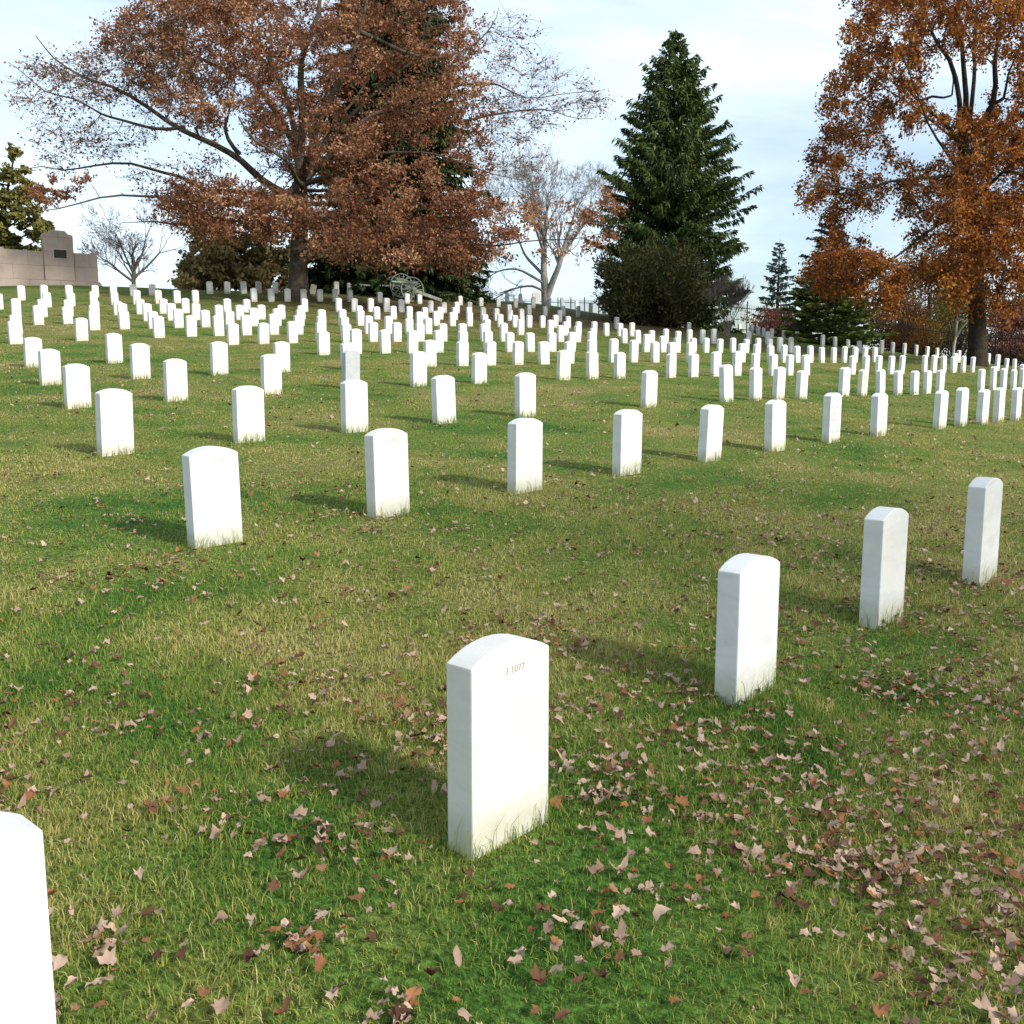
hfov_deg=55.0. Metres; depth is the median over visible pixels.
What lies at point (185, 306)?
headstone
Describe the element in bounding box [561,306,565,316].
headstone
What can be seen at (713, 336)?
headstone
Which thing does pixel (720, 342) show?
headstone
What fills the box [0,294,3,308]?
headstone
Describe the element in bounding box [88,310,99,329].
headstone
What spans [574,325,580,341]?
headstone
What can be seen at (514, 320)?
headstone
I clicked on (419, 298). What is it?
headstone
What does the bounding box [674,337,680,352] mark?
headstone
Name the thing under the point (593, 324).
headstone
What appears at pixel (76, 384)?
headstone
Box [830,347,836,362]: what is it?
headstone
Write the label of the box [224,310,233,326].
headstone
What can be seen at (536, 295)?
headstone
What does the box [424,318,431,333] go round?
headstone
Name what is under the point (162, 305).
headstone
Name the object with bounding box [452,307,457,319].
headstone
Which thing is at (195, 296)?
headstone
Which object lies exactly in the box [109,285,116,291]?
headstone
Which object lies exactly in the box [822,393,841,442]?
headstone
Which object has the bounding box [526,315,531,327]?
headstone
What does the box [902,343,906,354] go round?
headstone
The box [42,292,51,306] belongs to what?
headstone
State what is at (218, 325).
headstone
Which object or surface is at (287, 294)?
headstone
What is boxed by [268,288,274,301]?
headstone
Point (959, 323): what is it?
young tree
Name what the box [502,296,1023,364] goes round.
iron fence
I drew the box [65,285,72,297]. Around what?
headstone
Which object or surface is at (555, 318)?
headstone
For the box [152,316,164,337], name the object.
headstone
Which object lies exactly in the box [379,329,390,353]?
headstone
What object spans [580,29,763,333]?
spruce tree
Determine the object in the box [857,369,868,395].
headstone
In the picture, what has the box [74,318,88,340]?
headstone
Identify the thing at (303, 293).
headstone
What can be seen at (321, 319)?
headstone
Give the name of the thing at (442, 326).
headstone
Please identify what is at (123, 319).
headstone
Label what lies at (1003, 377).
headstone
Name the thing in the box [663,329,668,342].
headstone
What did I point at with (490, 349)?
headstone
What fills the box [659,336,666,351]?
headstone
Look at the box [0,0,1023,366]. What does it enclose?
sky
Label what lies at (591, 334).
headstone
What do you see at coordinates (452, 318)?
headstone
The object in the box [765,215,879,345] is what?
spruce tree
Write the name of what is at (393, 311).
headstone
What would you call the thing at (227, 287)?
headstone
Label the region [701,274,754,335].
twig bush
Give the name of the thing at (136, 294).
headstone
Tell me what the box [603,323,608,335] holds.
headstone
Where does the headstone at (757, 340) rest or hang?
on the lawn at (480, 997)
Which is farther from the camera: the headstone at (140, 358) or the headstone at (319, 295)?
the headstone at (319, 295)
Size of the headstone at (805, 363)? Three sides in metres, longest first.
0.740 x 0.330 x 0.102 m
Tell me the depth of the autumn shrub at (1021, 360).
65.80 m
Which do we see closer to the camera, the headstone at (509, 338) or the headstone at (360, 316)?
the headstone at (509, 338)
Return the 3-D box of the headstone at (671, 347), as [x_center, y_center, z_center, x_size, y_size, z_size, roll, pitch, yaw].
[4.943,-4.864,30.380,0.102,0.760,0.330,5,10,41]
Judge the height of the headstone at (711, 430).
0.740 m
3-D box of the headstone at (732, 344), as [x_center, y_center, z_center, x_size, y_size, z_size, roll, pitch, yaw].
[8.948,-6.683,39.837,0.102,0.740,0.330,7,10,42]
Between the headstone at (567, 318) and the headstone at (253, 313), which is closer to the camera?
the headstone at (253, 313)
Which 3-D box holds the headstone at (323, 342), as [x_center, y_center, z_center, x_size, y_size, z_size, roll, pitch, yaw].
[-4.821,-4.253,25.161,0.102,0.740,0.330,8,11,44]
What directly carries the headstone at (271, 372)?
on the lawn at (480, 997)
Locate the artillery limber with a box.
[354,273,411,297]
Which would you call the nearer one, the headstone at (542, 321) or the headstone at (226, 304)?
the headstone at (226, 304)
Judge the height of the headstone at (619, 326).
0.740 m
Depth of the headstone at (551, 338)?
31.75 m
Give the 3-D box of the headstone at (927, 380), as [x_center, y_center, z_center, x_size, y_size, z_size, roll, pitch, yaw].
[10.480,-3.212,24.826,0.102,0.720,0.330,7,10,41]
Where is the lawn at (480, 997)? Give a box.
[0,285,1023,1023]
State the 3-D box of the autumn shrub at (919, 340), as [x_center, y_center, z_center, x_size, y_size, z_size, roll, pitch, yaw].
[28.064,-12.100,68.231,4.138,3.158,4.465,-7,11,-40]
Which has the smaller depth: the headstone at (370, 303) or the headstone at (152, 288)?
the headstone at (370, 303)
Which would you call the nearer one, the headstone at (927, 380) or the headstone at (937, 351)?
the headstone at (927, 380)
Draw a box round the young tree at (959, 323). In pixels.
[933,279,986,354]
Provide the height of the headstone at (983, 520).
0.780 m
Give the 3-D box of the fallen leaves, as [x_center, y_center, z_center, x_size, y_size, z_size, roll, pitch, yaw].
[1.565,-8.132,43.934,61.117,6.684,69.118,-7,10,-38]
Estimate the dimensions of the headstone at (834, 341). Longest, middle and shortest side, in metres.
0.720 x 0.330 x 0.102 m
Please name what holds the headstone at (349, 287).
on the lawn at (480, 997)
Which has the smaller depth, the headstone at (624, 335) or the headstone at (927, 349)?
the headstone at (624, 335)
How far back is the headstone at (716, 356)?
25.37 m
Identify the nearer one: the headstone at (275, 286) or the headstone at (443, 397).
the headstone at (443, 397)
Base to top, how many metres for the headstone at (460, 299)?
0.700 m
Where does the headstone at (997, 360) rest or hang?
on the lawn at (480, 997)
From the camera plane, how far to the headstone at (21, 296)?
45.43 m
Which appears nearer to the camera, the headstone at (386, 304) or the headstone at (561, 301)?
the headstone at (386, 304)
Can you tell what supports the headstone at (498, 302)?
on the lawn at (480, 997)
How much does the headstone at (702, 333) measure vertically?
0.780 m
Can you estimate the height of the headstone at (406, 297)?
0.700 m
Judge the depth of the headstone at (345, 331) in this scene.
30.27 m
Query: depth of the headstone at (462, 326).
34.00 m
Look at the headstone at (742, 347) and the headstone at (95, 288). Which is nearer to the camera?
the headstone at (742, 347)
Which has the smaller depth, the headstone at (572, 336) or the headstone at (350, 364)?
the headstone at (350, 364)
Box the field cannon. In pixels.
[391,277,441,301]
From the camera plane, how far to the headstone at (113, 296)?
43.94 m
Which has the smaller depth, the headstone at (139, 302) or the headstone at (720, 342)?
the headstone at (720, 342)
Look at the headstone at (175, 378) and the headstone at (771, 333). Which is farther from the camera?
the headstone at (771, 333)
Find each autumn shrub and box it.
[742,303,799,336]
[861,294,940,353]
[884,314,952,356]
[982,298,1023,365]
[988,287,1023,365]
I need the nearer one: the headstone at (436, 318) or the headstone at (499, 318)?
the headstone at (436, 318)
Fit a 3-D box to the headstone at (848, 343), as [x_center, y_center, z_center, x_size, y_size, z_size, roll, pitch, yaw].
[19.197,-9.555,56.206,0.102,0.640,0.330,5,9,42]
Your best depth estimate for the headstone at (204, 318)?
34.32 m
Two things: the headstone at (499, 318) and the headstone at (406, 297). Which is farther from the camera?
the headstone at (406, 297)
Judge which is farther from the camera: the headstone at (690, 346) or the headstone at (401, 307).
the headstone at (401, 307)
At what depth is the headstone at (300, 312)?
37.18 m
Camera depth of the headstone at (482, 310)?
48.80 m
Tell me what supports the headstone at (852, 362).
on the lawn at (480, 997)
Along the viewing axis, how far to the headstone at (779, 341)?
42.80 m
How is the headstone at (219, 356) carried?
on the lawn at (480, 997)
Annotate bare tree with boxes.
[76,197,198,284]
[470,137,611,304]
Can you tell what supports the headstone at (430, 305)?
on the lawn at (480, 997)
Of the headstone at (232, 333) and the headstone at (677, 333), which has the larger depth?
the headstone at (677, 333)
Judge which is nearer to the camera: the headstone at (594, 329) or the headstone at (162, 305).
the headstone at (594, 329)
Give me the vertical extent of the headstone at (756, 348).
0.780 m
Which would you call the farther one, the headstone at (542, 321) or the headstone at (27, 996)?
the headstone at (542, 321)
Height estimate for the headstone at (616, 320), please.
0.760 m
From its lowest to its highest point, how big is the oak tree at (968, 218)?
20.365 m
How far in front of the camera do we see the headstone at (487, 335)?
29.61 m
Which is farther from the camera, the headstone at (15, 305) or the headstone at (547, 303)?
the headstone at (547, 303)
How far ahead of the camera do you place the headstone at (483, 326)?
34.77 m
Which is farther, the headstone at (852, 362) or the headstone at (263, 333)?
the headstone at (852, 362)
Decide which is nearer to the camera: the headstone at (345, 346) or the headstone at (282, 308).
the headstone at (345, 346)
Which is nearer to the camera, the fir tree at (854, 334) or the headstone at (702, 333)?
the headstone at (702, 333)
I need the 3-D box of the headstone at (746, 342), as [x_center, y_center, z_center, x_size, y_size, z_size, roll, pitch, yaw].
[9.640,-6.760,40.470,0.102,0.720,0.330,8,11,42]
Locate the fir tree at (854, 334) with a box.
[774,270,898,345]
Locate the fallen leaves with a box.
[0,284,1023,1023]
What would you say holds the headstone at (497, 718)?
on the lawn at (480, 997)
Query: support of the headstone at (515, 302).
on the lawn at (480, 997)
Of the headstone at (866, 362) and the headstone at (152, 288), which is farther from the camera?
the headstone at (152, 288)
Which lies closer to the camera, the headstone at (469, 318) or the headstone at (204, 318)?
the headstone at (204, 318)
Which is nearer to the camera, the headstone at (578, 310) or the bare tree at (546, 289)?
the headstone at (578, 310)
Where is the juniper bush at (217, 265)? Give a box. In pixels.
[166,230,290,291]
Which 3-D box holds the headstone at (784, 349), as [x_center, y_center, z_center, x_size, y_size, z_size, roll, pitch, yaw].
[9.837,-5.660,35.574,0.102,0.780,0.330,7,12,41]
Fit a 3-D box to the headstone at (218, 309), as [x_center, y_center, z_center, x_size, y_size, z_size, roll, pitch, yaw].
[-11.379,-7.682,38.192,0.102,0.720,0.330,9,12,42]
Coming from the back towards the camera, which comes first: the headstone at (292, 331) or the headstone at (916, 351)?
the headstone at (916, 351)
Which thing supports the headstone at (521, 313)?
on the lawn at (480, 997)
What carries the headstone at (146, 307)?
on the lawn at (480, 997)
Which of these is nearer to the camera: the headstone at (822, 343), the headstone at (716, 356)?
the headstone at (716, 356)
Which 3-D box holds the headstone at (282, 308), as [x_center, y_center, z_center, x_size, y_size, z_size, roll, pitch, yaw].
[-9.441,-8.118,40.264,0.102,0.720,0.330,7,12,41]
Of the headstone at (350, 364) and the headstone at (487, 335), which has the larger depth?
the headstone at (487, 335)
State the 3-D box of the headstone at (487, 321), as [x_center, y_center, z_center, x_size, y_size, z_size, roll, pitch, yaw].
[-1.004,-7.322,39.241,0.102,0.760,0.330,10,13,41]
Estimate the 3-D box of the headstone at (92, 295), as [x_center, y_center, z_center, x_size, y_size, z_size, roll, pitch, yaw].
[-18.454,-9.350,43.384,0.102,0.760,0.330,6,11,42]
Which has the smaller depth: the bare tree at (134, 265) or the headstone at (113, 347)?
the headstone at (113, 347)
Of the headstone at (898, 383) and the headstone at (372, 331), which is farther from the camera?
the headstone at (372, 331)
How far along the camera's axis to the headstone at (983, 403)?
16.84 m
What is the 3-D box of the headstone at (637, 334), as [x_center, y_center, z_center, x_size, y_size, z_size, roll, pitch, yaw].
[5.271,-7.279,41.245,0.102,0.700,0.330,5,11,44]
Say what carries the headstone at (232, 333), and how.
on the lawn at (480, 997)
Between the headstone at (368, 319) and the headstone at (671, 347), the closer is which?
the headstone at (671, 347)
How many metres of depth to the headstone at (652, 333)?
41.95 m
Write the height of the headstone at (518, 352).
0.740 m
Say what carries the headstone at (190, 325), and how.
on the lawn at (480, 997)
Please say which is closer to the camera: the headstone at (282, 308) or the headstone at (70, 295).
the headstone at (282, 308)
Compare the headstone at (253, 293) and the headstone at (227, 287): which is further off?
the headstone at (227, 287)
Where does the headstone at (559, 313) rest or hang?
on the lawn at (480, 997)
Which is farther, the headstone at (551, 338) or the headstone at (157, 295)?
the headstone at (157, 295)
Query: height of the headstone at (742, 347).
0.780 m
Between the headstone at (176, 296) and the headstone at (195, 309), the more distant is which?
the headstone at (176, 296)
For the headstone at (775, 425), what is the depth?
11.52 m
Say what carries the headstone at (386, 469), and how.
on the lawn at (480, 997)
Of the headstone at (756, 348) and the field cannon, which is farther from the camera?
the field cannon
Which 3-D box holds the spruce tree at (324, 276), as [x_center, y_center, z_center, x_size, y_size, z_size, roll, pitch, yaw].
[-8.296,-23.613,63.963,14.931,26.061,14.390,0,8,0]
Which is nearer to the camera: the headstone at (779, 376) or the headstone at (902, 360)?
the headstone at (779, 376)
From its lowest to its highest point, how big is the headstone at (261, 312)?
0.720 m
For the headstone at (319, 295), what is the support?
on the lawn at (480, 997)
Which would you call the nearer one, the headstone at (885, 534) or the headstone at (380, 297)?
the headstone at (885, 534)
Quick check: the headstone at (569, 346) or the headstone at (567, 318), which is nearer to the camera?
the headstone at (569, 346)
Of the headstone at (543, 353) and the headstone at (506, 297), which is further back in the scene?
the headstone at (506, 297)
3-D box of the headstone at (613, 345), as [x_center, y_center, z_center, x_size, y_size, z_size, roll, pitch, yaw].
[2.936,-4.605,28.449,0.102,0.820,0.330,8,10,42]
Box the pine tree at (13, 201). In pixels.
[0,142,54,250]
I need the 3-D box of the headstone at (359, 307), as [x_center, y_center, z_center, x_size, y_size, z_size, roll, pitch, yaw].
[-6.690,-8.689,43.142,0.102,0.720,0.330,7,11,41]
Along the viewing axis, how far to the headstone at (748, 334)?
48.34 m
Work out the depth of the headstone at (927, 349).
54.89 m
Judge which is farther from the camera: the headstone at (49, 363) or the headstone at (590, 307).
the headstone at (590, 307)
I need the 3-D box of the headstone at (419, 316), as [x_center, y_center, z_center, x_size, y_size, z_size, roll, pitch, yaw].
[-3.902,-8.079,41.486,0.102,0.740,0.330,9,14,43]
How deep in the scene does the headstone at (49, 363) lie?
16.50 m
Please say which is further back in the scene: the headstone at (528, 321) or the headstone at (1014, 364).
the headstone at (528, 321)
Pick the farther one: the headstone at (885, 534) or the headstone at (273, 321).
the headstone at (273, 321)
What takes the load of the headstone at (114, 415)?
on the lawn at (480, 997)
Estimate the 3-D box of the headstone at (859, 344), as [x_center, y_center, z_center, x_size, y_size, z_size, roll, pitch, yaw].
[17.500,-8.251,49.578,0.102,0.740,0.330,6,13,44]
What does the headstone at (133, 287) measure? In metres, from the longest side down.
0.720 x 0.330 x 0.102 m
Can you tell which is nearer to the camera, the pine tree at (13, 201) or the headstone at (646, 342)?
the headstone at (646, 342)
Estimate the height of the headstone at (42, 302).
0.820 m
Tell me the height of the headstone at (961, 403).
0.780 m
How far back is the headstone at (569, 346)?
26.75 m
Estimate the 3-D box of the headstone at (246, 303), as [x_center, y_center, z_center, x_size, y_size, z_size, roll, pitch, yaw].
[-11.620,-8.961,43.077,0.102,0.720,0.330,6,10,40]
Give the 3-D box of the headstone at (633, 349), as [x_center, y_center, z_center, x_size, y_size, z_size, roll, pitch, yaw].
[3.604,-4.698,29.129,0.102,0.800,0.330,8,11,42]
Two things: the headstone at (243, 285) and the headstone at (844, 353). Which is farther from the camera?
the headstone at (243, 285)
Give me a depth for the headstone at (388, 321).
35.58 m
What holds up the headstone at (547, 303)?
on the lawn at (480, 997)
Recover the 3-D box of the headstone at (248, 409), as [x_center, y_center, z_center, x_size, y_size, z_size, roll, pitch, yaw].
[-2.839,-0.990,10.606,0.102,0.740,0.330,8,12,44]
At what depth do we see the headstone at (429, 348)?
22.96 m
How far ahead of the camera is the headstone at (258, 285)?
54.76 m
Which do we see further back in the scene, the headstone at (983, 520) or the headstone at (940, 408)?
the headstone at (940, 408)
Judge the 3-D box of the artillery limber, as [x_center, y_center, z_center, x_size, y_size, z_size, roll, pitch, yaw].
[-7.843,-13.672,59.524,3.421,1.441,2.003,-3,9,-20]
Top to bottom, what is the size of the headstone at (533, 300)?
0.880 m
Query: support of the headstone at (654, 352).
on the lawn at (480, 997)
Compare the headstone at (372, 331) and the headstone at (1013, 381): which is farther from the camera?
the headstone at (372, 331)
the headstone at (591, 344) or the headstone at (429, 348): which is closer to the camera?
the headstone at (429, 348)
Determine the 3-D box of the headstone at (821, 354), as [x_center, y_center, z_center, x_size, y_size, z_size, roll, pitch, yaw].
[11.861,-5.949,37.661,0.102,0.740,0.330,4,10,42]
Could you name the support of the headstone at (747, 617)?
on the lawn at (480, 997)
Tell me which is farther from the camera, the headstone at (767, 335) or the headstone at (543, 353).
the headstone at (767, 335)
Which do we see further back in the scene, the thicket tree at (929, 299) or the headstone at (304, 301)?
the thicket tree at (929, 299)
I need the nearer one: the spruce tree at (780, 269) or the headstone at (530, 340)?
the headstone at (530, 340)
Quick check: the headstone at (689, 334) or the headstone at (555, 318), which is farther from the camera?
the headstone at (555, 318)
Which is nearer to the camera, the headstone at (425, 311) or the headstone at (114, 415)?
the headstone at (114, 415)
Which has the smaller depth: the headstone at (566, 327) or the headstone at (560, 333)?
the headstone at (560, 333)
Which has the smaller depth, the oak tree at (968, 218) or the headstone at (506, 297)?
the oak tree at (968, 218)
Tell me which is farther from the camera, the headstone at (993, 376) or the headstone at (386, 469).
the headstone at (993, 376)
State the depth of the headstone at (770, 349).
34.80 m
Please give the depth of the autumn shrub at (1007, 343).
64.39 m
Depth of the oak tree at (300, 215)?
47.92 m
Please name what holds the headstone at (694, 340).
on the lawn at (480, 997)
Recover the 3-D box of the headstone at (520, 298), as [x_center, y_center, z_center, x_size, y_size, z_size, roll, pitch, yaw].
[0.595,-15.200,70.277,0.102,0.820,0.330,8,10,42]
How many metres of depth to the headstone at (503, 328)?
35.56 m
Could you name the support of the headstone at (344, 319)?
on the lawn at (480, 997)
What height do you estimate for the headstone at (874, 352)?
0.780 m
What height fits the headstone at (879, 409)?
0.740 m
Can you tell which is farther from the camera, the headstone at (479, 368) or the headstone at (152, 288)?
the headstone at (152, 288)
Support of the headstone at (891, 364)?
on the lawn at (480, 997)
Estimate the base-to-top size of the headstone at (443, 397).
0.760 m
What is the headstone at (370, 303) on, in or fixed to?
on the lawn at (480, 997)
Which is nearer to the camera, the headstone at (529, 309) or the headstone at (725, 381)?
the headstone at (725, 381)
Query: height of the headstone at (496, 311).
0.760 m
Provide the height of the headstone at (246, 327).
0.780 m
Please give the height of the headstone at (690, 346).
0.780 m
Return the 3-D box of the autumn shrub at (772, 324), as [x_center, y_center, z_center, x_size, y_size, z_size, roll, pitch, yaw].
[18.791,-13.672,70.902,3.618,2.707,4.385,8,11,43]
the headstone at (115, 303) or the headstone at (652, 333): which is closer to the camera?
the headstone at (115, 303)
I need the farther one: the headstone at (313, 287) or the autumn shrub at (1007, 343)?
the autumn shrub at (1007, 343)
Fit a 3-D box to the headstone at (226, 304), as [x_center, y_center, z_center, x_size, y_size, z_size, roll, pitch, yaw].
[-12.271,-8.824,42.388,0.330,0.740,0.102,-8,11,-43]
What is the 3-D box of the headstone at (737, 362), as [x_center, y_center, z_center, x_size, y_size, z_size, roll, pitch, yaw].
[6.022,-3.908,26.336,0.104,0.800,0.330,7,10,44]
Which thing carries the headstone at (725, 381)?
on the lawn at (480, 997)
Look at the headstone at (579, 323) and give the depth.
43.34 m
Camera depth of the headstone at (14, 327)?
26.11 m
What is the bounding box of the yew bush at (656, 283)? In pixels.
[591,233,724,328]
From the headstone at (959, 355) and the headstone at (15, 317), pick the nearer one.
the headstone at (15, 317)
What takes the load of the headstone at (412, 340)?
on the lawn at (480, 997)
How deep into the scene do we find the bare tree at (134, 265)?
64.10 m
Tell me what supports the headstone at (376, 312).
on the lawn at (480, 997)
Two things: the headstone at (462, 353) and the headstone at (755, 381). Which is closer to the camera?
the headstone at (755, 381)
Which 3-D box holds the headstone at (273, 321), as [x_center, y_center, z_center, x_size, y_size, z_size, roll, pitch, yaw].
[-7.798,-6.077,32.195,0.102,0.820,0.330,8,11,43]
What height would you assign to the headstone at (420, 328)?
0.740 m
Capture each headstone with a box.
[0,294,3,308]
[0,811,55,1023]
[7,320,22,343]
[9,314,22,333]
[10,298,21,317]
[17,285,25,300]
[23,337,41,367]
[32,305,43,324]
[37,299,47,316]
[38,349,61,384]
[40,285,47,298]
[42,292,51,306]
[61,306,72,323]
[62,364,90,408]
[63,299,73,315]
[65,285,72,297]
[66,292,75,305]
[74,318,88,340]
[88,304,98,310]
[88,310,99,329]
[89,291,97,300]
[90,300,99,314]
[91,285,98,296]
[95,388,133,456]
[105,333,122,363]
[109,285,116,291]
[110,292,118,304]
[113,301,121,314]
[117,303,126,321]
[118,311,129,329]
[129,284,136,295]
[129,343,150,378]
[133,290,140,303]
[135,299,143,313]
[142,303,151,320]
[147,311,157,328]
[149,284,155,295]
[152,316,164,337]
[154,290,161,303]
[159,299,167,313]
[163,359,187,401]
[166,303,175,320]
[173,290,180,302]
[173,309,183,327]
[181,298,189,312]
[182,446,242,548]
[185,315,196,336]
[191,290,198,302]
[191,303,199,319]
[200,310,209,326]
[206,281,212,293]
[210,341,227,375]
[212,315,224,335]
[214,305,222,315]
[223,298,230,312]
[224,281,229,293]
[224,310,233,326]
[227,323,238,344]
[232,385,264,442]
[235,305,243,319]
[240,281,246,293]
[240,315,251,334]
[243,299,249,312]
[249,308,258,325]
[250,288,256,301]
[255,281,261,293]
[257,305,265,319]
[258,323,268,343]
[260,354,281,394]
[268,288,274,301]
[268,314,278,334]
[272,282,278,293]
[272,308,281,325]
[273,341,289,371]
[277,305,285,318]
[284,288,290,301]
[287,321,297,342]
[293,315,302,334]
[296,309,304,325]
[297,305,305,318]
[300,289,306,300]
[301,298,307,311]
[310,284,316,293]
[315,322,325,342]
[316,316,325,323]
[317,289,322,301]
[317,309,325,316]
[317,331,329,354]
[332,289,337,301]
[333,282,338,293]
[335,298,341,311]
[338,309,345,325]
[340,316,348,333]
[340,342,354,366]
[340,379,367,432]
[341,323,350,342]
[342,350,359,381]
[347,283,351,289]
[347,290,352,301]
[350,329,361,353]
[351,298,357,311]
[356,305,362,318]
[356,310,364,325]
[364,315,372,333]
[364,428,409,518]
[367,298,373,311]
[368,322,377,341]
[373,306,379,318]
[377,292,382,302]
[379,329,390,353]
[383,298,389,311]
[384,316,392,333]
[390,306,396,318]
[392,322,401,341]
[398,299,404,311]
[404,293,409,302]
[405,318,412,333]
[406,306,412,318]
[407,330,417,352]
[410,351,426,386]
[415,323,424,341]
[416,311,422,323]
[417,294,421,303]
[422,307,427,319]
[423,340,436,366]
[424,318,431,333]
[427,300,432,312]
[431,375,455,423]
[433,311,439,325]
[433,330,443,352]
[437,307,442,319]
[438,323,446,341]
[441,302,446,312]
[447,634,548,860]
[449,312,455,325]
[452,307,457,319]
[454,302,459,312]
[456,341,468,365]
[458,296,462,304]
[458,323,466,331]
[458,331,467,341]
[466,312,472,325]
[471,352,486,383]
[478,298,482,305]
[480,307,485,319]
[480,323,487,340]
[482,314,487,323]
[483,319,490,330]
[483,330,492,351]
[485,341,495,365]
[494,308,498,320]
[496,298,500,306]
[497,314,502,326]
[500,323,507,340]
[505,293,508,301]
[505,332,513,351]
[507,309,512,320]
[507,418,542,493]
[512,315,517,326]
[512,341,523,364]
[513,298,517,307]
[515,372,535,417]
[517,319,524,334]
[518,293,521,302]
[519,309,524,319]
[525,332,534,351]
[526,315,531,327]
[527,305,531,314]
[531,297,535,307]
[532,292,539,303]
[538,341,549,363]
[539,315,545,327]
[543,306,546,315]
[545,300,548,309]
[547,320,553,333]
[547,332,555,351]
[553,315,557,327]
[556,350,570,379]
[557,310,561,321]
[557,325,563,341]
[560,297,563,306]
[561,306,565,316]
[563,321,568,335]
[564,341,574,363]
[565,316,570,327]
[567,332,576,350]
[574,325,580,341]
[575,321,581,335]
[576,306,580,316]
[586,351,598,379]
[587,339,596,351]
[588,331,595,339]
[589,303,592,312]
[590,328,596,339]
[591,321,596,328]
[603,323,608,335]
[608,338,618,362]
[612,409,642,475]
[614,317,618,328]
[614,352,625,378]
[617,323,622,335]
[621,328,627,342]
[629,322,634,335]
[629,340,638,361]
[634,330,640,343]
[640,370,657,407]
[642,334,650,351]
[649,330,654,343]
[651,341,659,362]
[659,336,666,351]
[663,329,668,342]
[666,353,676,377]
[668,342,675,353]
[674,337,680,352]
[675,331,680,337]
[686,342,694,361]
[687,329,692,341]
[688,354,698,376]
[690,338,696,352]
[698,404,723,461]
[700,329,705,343]
[702,338,709,352]
[710,351,721,376]
[711,329,716,343]
[714,553,779,705]
[717,339,723,352]
[719,364,732,401]
[730,338,735,352]
[732,351,741,375]
[738,343,745,361]
[743,339,749,352]
[746,331,751,343]
[749,367,761,400]
[751,353,759,367]
[753,344,760,353]
[755,338,760,352]
[756,326,759,335]
[764,400,785,451]
[765,332,769,343]
[766,339,772,352]
[767,345,773,361]
[768,354,777,375]
[770,329,773,339]
[772,367,785,399]
[777,337,782,352]
[780,345,787,362]
[782,330,785,340]
[785,354,793,375]
[788,337,793,352]
[794,346,800,362]
[795,370,807,398]
[801,355,809,374]
[807,345,813,362]
[819,347,824,362]
[820,335,824,345]
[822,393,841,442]
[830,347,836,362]
[833,337,836,346]
[838,367,850,396]
[841,346,847,362]
[846,339,849,347]
[849,355,856,374]
[852,347,858,362]
[857,341,861,352]
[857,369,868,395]
[859,506,908,629]
[862,347,867,361]
[862,355,869,370]
[870,393,887,436]
[872,347,877,361]
[875,355,882,373]
[876,369,885,392]
[879,340,884,353]
[887,356,894,373]
[890,342,894,353]
[893,370,902,394]
[898,355,905,373]
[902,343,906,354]
[910,371,919,394]
[914,345,917,355]
[921,355,927,372]
[923,370,931,393]
[925,346,929,356]
[931,355,937,372]
[932,390,948,428]
[935,348,938,357]
[935,370,944,392]
[940,356,946,371]
[950,356,955,372]
[952,353,957,371]
[954,387,968,426]
[957,350,960,362]
[960,356,965,372]
[962,477,1002,586]
[970,357,975,371]
[976,389,989,424]
[977,369,985,390]
[989,366,996,389]
[992,387,1005,422]
[995,354,1000,370]
[1000,368,1007,389]
[1004,358,1008,368]
[1010,369,1016,388]
[1010,387,1022,420]
[1012,359,1016,368]
[1019,368,1023,388]
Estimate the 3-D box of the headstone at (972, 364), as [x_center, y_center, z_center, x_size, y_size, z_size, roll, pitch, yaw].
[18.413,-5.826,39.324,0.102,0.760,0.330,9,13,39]
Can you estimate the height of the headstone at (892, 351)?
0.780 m
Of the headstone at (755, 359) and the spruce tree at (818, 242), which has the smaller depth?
the headstone at (755, 359)
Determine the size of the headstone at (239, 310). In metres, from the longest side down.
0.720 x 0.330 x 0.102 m
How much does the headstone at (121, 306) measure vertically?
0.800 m
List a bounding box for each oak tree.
[0,0,629,299]
[791,0,1023,366]
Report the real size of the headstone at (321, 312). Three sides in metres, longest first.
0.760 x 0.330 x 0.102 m
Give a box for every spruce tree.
[305,0,495,305]
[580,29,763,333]
[751,242,796,334]
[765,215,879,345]
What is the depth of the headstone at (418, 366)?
18.00 m
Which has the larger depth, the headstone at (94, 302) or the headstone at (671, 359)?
the headstone at (94, 302)
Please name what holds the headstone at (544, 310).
on the lawn at (480, 997)
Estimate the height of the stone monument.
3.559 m
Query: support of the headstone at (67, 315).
on the lawn at (480, 997)
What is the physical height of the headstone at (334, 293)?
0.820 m
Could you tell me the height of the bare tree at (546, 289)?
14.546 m
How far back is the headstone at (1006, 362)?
42.83 m
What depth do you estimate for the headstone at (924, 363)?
35.68 m
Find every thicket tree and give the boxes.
[866,233,1000,356]
[917,282,1002,358]
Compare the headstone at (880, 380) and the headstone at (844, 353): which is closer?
the headstone at (880, 380)
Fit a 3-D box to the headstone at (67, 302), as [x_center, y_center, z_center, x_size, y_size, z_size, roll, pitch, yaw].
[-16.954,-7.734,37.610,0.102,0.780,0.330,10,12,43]
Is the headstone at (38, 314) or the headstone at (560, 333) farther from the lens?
the headstone at (560, 333)
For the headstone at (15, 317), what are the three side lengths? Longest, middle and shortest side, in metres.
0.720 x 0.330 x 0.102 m
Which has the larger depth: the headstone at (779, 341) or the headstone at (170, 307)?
the headstone at (779, 341)
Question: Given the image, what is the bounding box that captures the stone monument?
[0,230,101,285]
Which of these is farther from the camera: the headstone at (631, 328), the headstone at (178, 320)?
the headstone at (631, 328)
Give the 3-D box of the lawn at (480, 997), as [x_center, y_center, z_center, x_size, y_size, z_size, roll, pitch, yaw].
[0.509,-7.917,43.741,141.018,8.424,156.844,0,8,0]
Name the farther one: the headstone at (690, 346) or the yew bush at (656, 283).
the yew bush at (656, 283)

